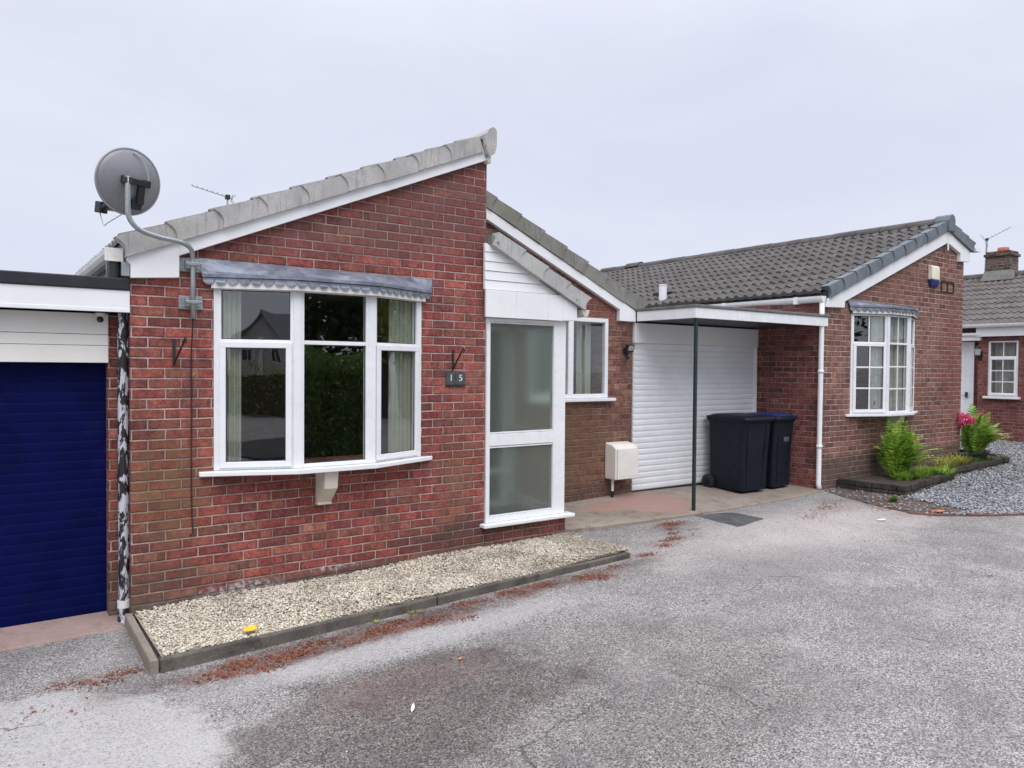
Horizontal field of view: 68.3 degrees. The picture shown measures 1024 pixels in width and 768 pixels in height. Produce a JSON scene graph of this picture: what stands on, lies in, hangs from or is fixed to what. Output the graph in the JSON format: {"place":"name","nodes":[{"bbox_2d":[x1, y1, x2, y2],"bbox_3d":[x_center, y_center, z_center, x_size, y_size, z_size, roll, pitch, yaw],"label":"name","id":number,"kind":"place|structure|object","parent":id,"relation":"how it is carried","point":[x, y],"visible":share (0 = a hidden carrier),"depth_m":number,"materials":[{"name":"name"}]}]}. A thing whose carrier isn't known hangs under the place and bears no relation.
{"place":"outdoors","nodes":[
{"label":"outdoors","id":0,"kind":"place"},
{"bbox_2d":[0,441,1023,767],"bbox_3d":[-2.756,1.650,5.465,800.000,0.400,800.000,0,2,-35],"label":"driveway","id":1,"kind":"structure","parent":0,"point":[706,641],"depth_m":4.49,"materials":[{"name":"grey asphalt"}]},
{"bbox_2d":[0,611,123,652],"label":"garage threshold","id":2,"kind":"object","parent":1,"relation":"on","point":[15,637],"visible":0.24,"depth_m":5.29,"materials":[{"name":"concrete"}]},
{"bbox_2d":[0,270,129,627],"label":"garage","id":3,"kind":"structure","parent":1,"relation":"on","point":[58,456],"depth_m":5.40,"materials":[{"name":"plastic"}]},
{"bbox_2d":[0,362,106,627],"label":"garage door","id":4,"kind":"structure","parent":3,"relation":"in","point":[53,521],"depth_m":5.43,"materials":[{"name":"blue metal"}]},
{"bbox_2d":[95,313,105,321],"bbox_3d":[-2.951,-0.475,5.415,0.069,0.068,0.070,0,2,-35],"label":"security camera","id":5,"kind":"object","parent":3,"relation":"attached to","point":[100,317],"visible":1,"depth_m":5.39,"materials":[{"name":"white paint"}]},
{"bbox_2d":[125,613,158,674],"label":"kerb","id":6,"kind":"structure","parent":1,"relation":"on","point":[143,648],"depth_m":4.88,"materials":[{"name":"grey concrete"}]},
{"bbox_2d":[159,596,436,673],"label":"kerb","id":7,"kind":"structure","parent":1,"relation":"on","point":[169,663],"depth_m":5.04,"materials":[{"name":"concrete"}]},
{"bbox_2d":[135,532,630,656],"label":"pebbles","id":8,"kind":"object","parent":1,"relation":"on","point":[410,577],"visible":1,"depth_m":5.87,"materials":[{"name":"beige gravel"}]},
{"bbox_2d":[243,625,256,631],"bbox_3d":[-1.748,1.633,5.039,0.088,0.019,0.087,0,1,-20],"label":"leaf","id":9,"kind":"object","parent":8,"relation":"on","point":[250,628],"visible":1,"depth_m":5.05,"materials":[{"name":"yellow plant"}]},
{"bbox_2d":[370,609,422,623],"bbox_3d":[-0.836,1.691,5.500,0.443,0.033,0.105,0,2,-35],"label":"moss","id":10,"kind":"object","parent":1,"relation":"on","point":[377,621],"visible":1,"depth_m":5.57,"materials":[{"name":"green plant"}]},
{"bbox_2d":[75,127,829,624],"bbox_3d":[-1.534,-0.229,11.064,8.823,4.532,8.402,0,2,-35],"label":"bungalow","id":11,"kind":"object","parent":1,"relation":"on","point":[317,481],"visible":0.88,"depth_m":6.84,"materials":[{"name":"brick"}]},
{"bbox_2d":[94,147,202,318],"bbox_3d":[-2.576,-1.067,5.360,0.714,1.170,0.404,0,1,-24],"label":"satellite dish","id":12,"kind":"object","parent":11,"relation":"attached to","point":[127,181],"visible":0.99,"depth_m":5.29,"materials":[{"name":"grey metal"}]},
{"bbox_2d":[190,318,193,535],"bbox_3d":[-2.391,0.321,5.632,0.031,1.646,0.086,0,1,-23],"label":"cable","id":13,"kind":"object","parent":12,"relation":"hanging from","point":[191,431],"visible":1,"depth_m":5.66,"materials":[{"name":"black plastic"}]},
{"bbox_2d":[172,336,186,365],"bbox_3d":[-2.419,-0.240,5.505,0.020,0.214,0.243,-1,2,-45],"label":"basket bracket","id":14,"kind":"object","parent":11,"relation":"attached to","point":[175,357],"visible":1,"depth_m":5.58,"materials":[{"name":"metal"}]},
{"bbox_2d":[191,184,235,204],"bbox_3d":[-4.147,-2.336,10.501,0.578,0.789,0.109,0,2,-35],"label":"tv aerial","id":15,"kind":"object","parent":11,"relation":"attached to","point":[227,197],"visible":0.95,"depth_m":10.56,"materials":[{"name":"grey metal"}]},
{"bbox_2d":[222,291,240,460],"bbox_3d":[-2.179,-0.064,5.848,0.154,1.420,0.048,0,1,-16],"label":"curtain","id":16,"kind":"object","parent":11,"relation":"hanging from","point":[231,314],"visible":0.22,"depth_m":5.85,"materials":[{"name":"white fabric"}]},
{"bbox_2d":[199,288,431,504],"bbox_3d":[-1.481,0.120,6.182,2.004,1.752,0.337,0,2,-35],"label":"bay window","id":17,"kind":"structure","parent":11,"relation":"in","point":[326,472],"depth_m":5.95,"materials":[{"name":"plastic"}]},
{"bbox_2d":[387,300,411,452],"bbox_3d":[-0.976,-0.073,6.679,0.048,1.420,0.302,1,2,39],"label":"curtain","id":18,"kind":"object","parent":11,"relation":"hanging from","point":[399,382],"visible":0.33,"depth_m":6.66,"materials":[{"name":"white fabric"}]},
{"bbox_2d":[445,372,465,385],"bbox_3d":[-0.522,-0.047,6.994,0.210,0.128,0.016,0,2,-35],"label":"house number plaque","id":19,"kind":"object","parent":11,"relation":"attached to","point":[455,378],"visible":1,"depth_m":6.99,"materials":[{"name":"metal"}]},
{"bbox_2d":[452,348,464,369],"bbox_3d":[-0.486,-0.226,6.877,0.020,0.202,0.241,0,1,-30],"label":"basket bracket","id":20,"kind":"object","parent":11,"relation":"attached to","point":[453,365],"visible":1,"depth_m":6.94,"materials":[{"name":"metal"}]},
{"bbox_2d":[576,322,590,393],"bbox_3d":[0.886,-0.316,9.322,0.230,0.980,0.055,0,1,-32],"label":"curtain","id":21,"kind":"object","parent":11,"relation":"hanging from","point":[583,348],"visible":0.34,"depth_m":9.31,"materials":[{"name":"white fabric"}]},
{"bbox_2d":[565,317,615,401],"bbox_3d":[0.718,-0.296,9.059,1.350,1.020,0.125,0,2,-35],"label":"side window","id":22,"kind":"structure","parent":11,"relation":"in","point":[569,324],"depth_m":9.15,"materials":[{"name":"plastic"}]},
{"bbox_2d":[605,441,637,497],"bbox_3d":[1.375,1.088,9.444,0.380,0.717,0.221,0,2,-35],"label":"meter box","id":23,"kind":"object","parent":11,"relation":"attached to","point":[621,460],"visible":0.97,"depth_m":9.35,"materials":[{"name":"plastic"}]},
{"bbox_2d":[617,448,637,479],"bbox_3d":[1.437,0.988,9.363,0.348,0.370,0.024,0,2,-35],"label":"door","id":24,"kind":"structure","parent":23,"relation":"in","point":[627,459],"depth_m":9.34,"materials":[{"name":"white plastic"}]},
{"bbox_2d":[623,344,634,358],"bbox_3d":[1.464,-0.404,9.519,0.120,0.192,0.140,0,2,-35],"label":"floodlight","id":25,"kind":"object","parent":11,"relation":"attached to","point":[628,348],"visible":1,"depth_m":9.48,"materials":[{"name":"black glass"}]},
{"bbox_2d":[631,323,757,491],"bbox_3d":[2.563,0.311,10.407,2.512,2.205,0.080,0,2,-35],"label":"garage door","id":26,"kind":"structure","parent":11,"relation":"in","point":[662,371],"depth_m":10.20,"materials":[{"name":"white metal"}]},
{"bbox_2d":[5,500,1008,730],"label":"leaf litter","id":27,"kind":"object","parent":1,"relation":"on","point":[395,622],"visible":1,"depth_m":5.06,"materials":[{"name":"brown plant"}]},
{"bbox_2d":[5,497,1023,766],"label":"loose grit","id":28,"kind":"object","parent":1,"relation":"on","point":[621,639],"visible":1,"depth_m":4.85,"materials":[{"name":"gravel"}]},
{"bbox_2d":[436,553,625,604],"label":"kerb","id":29,"kind":"structure","parent":1,"relation":"on","point":[445,598],"depth_m":6.23,"materials":[{"name":"concrete"}]},
{"bbox_2d":[569,532,629,558],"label":"kerb","id":30,"kind":"structure","parent":1,"relation":"on","point":[627,555],"depth_m":6.98,"materials":[{"name":"concrete"}]},
{"bbox_2d":[694,512,763,526],"bbox_3d":[2.482,1.659,8.651,0.581,0.264,0.704,0,2,-35],"label":"tarmac patch","id":31,"kind":"object","parent":1,"relation":"on","point":[736,519],"visible":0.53,"depth_m":8.61,"materials":[{"name":"grey asphalt"}]},
{"bbox_2d":[600,214,980,489],"bbox_3d":[3.738,-0.469,14.900,4.620,4.727,8.540,0,2,-35],"label":"bungalow","id":32,"kind":"object","parent":1,"relation":"on","point":[815,380],"visible":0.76,"depth_m":11.54,"materials":[{"name":"brick"}]},
{"bbox_2d":[870,317,882,408],"bbox_3d":[5.314,-0.293,11.005,0.215,1.430,0.063,0,1,-16],"label":"curtain","id":33,"kind":"object","parent":32,"relation":"hanging from","point":[876,328],"visible":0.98,"depth_m":10.99,"materials":[{"name":"white fabric"}]},
{"bbox_2d":[845,313,917,431],"bbox_3d":[5.637,-0.142,11.228,2.000,1.745,0.340,0,2,-35],"label":"bay window","id":34,"kind":"structure","parent":32,"relation":"in","point":[908,366],"depth_m":10.98,"materials":[{"name":"plastic"}]},
{"bbox_2d":[889,317,902,410],"bbox_3d":[5.686,-0.295,11.261,0.460,1.430,0.068,0,2,-35],"label":"curtain","id":35,"kind":"object","parent":32,"relation":"hanging from","point":[893,360],"visible":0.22,"depth_m":11.28,"materials":[{"name":"white fabric"}]},
{"bbox_2d":[902,320,903,403],"bbox_3d":[6.089,-0.300,11.644,0.064,1.430,0.417,1,2,38],"label":"curtain","id":36,"kind":"object","parent":32,"relation":"hanging from","point":[902,368],"depth_m":11.50,"materials":[{"name":"white fabric"}]},
{"bbox_2d":[928,265,939,287],"bbox_3d":[6.759,-1.725,12.081,0.278,0.340,0.073,0,2,-35],"label":"alarm box","id":37,"kind":"object","parent":32,"relation":"attached to","point":[933,275],"visible":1,"depth_m":12.03,"materials":[{"name":"white plastic"}]},
{"bbox_2d":[907,511,1023,516],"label":"edging","id":38,"kind":"object","parent":1,"relation":"on","point":[975,514],"visible":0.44,"depth_m":8.71,"materials":[{"name":"concrete"}]},
{"bbox_2d":[960,247,1023,441],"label":"bungalow","id":39,"kind":"object","parent":1,"relation":"on","point":[993,303],"visible":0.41,"depth_m":18.03,"materials":[{"name":"brick"}]},
{"bbox_2d":[960,342,974,431],"bbox_3d":[10.844,0.128,18.674,0.090,2.320,1.060,0,2,-35],"label":"door","id":40,"kind":"structure","parent":39,"relation":"in","point":[968,352],"depth_m":18.36,"materials":[{"name":"plastic"}]},
{"bbox_2d":[974,345,981,359],"bbox_3d":[11.067,-0.739,17.913,0.230,0.350,0.170,0,2,-35],"label":"wall lantern","id":41,"kind":"object","parent":39,"relation":"attached to","point":[978,351],"depth_m":17.86,"materials":[{"name":"glass"}]},
{"bbox_2d":[980,226,1009,271],"bbox_3d":[13.002,-3.468,20.331,0.685,1.434,0.340,2,2,44],"label":"tv aerial","id":42,"kind":"object","parent":39,"relation":"attached to","point":[986,239],"visible":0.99,"depth_m":20.45,"materials":[{"name":"grey metal"}]},
{"bbox_2d":[982,341,1020,399],"bbox_3d":[11.421,-0.336,17.581,0.170,1.365,0.770,0,2,-35],"label":"window","id":43,"kind":"structure","parent":39,"relation":"in","point":[991,395],"depth_m":17.60,"materials":[{"name":"plastic"}]},
{"bbox_2d":[992,342,1016,392],"bbox_3d":[11.582,-0.364,17.694,0.068,1.280,0.610,0,2,-35],"label":"curtain","id":44,"kind":"object","parent":39,"relation":"hanging from","point":[1010,349],"visible":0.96,"depth_m":17.72,"materials":[{"name":"white fabric"}]},
{"bbox_2d":[0,0,1023,274],"label":"sky","id":45,"kind":"structure","parent":0,"point":[629,131],"materials":[{"name":"white"}]},
{"bbox_2d":[564,484,822,532],"bbox_3d":[1.747,1.597,9.189,5.455,0.393,1.178,0,2,-35],"label":"concrete apron","id":46,"kind":"object","parent":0,"point":[621,510],"visible":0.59,"depth_m":9.15,"materials":[{"name":"beige concrete"}]},
{"bbox_2d":[702,413,774,491],"bbox_3d":[3.070,0.917,10.235,0.629,1.036,0.769,0,1,-32],"label":"wheelie bin","id":47,"kind":"object","parent":46,"relation":"on","point":[739,442],"visible":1,"depth_m":10.02,"materials":[{"name":"plastic"}]},
{"bbox_2d":[751,412,797,487],"bbox_3d":[3.559,0.917,10.580,0.556,1.034,0.704,-1,2,-39],"label":"wheelie bin","id":48,"kind":"object","parent":46,"relation":"on","point":[779,451],"visible":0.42,"depth_m":10.31,"materials":[{"name":"plastic"}]},
{"bbox_2d":[824,440,1023,513],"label":"dirt verge","id":49,"kind":"structure","parent":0,"point":[886,501],"depth_m":9.72,"materials":[{"name":"grey gravel"}]},
{"bbox_2d":[886,494,900,501],"bbox_3d":[4.832,1.443,9.611,0.246,0.092,0.279,1,1,8],"label":"weed","id":50,"kind":"object","parent":49,"relation":"on","point":[892,498],"visible":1,"depth_m":9.55,"materials":[{"name":"green plant"}]},
{"bbox_2d":[836,470,954,495],"bbox_3d":[5.692,1.488,10.873,2.093,0.342,0.956,0,2,-35],"label":"raised bed","id":51,"kind":"object","parent":49,"relation":"on","point":[883,483],"visible":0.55,"depth_m":10.42,"materials":[{"name":"stone"}]},
{"bbox_2d":[873,416,942,477],"bbox_3d":[5.753,0.904,10.990,0.830,0.904,1.086,0,2,-35],"label":"fern","id":52,"kind":"object","parent":51,"relation":"on","point":[896,454],"visible":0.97,"depth_m":10.81,"materials":[{"name":"green plant"}]},
{"bbox_2d":[884,464,958,480],"bbox_3d":[5.921,1.273,11.034,1.664,0.168,0.766,0,2,-35],"label":"ground cover","id":53,"kind":"object","parent":51,"relation":"on","point":[922,472],"visible":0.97,"depth_m":10.93,"materials":[{"name":"green plant"}]},
{"bbox_2d":[827,440,1023,514],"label":"slate chippings","id":54,"kind":"object","parent":49,"relation":"on","point":[953,499],"visible":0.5,"depth_m":10.21,"materials":[{"name":"grey gravel"}]},
{"bbox_2d":[915,453,1009,475],"bbox_3d":[7.571,1.448,12.864,3.301,0.344,0.880,-1,2,-40],"label":"raised bed","id":55,"kind":"object","parent":49,"relation":"on","point":[974,466],"visible":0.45,"depth_m":12.47,"materials":[{"name":"brown wood"}]},
{"bbox_2d":[925,451,978,468],"bbox_3d":[6.995,1.207,11.952,1.455,0.276,0.798,0,2,-35],"label":"sedge","id":56,"kind":"object","parent":55,"relation":"on","point":[951,462],"visible":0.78,"depth_m":11.95,"materials":[{"name":"green plant"}]},
{"bbox_2d":[952,449,989,462],"bbox_3d":[7.818,1.235,12.937,1.150,0.170,0.506,0,2,-35],"label":"plant pot","id":57,"kind":"object","parent":55,"relation":"on","point":[983,454],"visible":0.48,"depth_m":12.66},
{"bbox_2d":[957,403,1010,452],"bbox_3d":[8.000,0.772,12.849,1.181,0.884,0.831,0,2,-35],"label":"flowering plant","id":58,"kind":"object","parent":57,"relation":"in","point":[976,434],"visible":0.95,"depth_m":12.76,"materials":[{"name":"green plant"}]},
{"bbox_2d":[967,455,1005,463],"bbox_3d":[7.956,1.269,12.832,1.723,0.110,0.430,0,2,-35],"label":"ground cover","id":59,"kind":"object","parent":55,"relation":"on","point":[987,458],"visible":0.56,"depth_m":12.90,"materials":[{"name":"green plant"}]}
]}

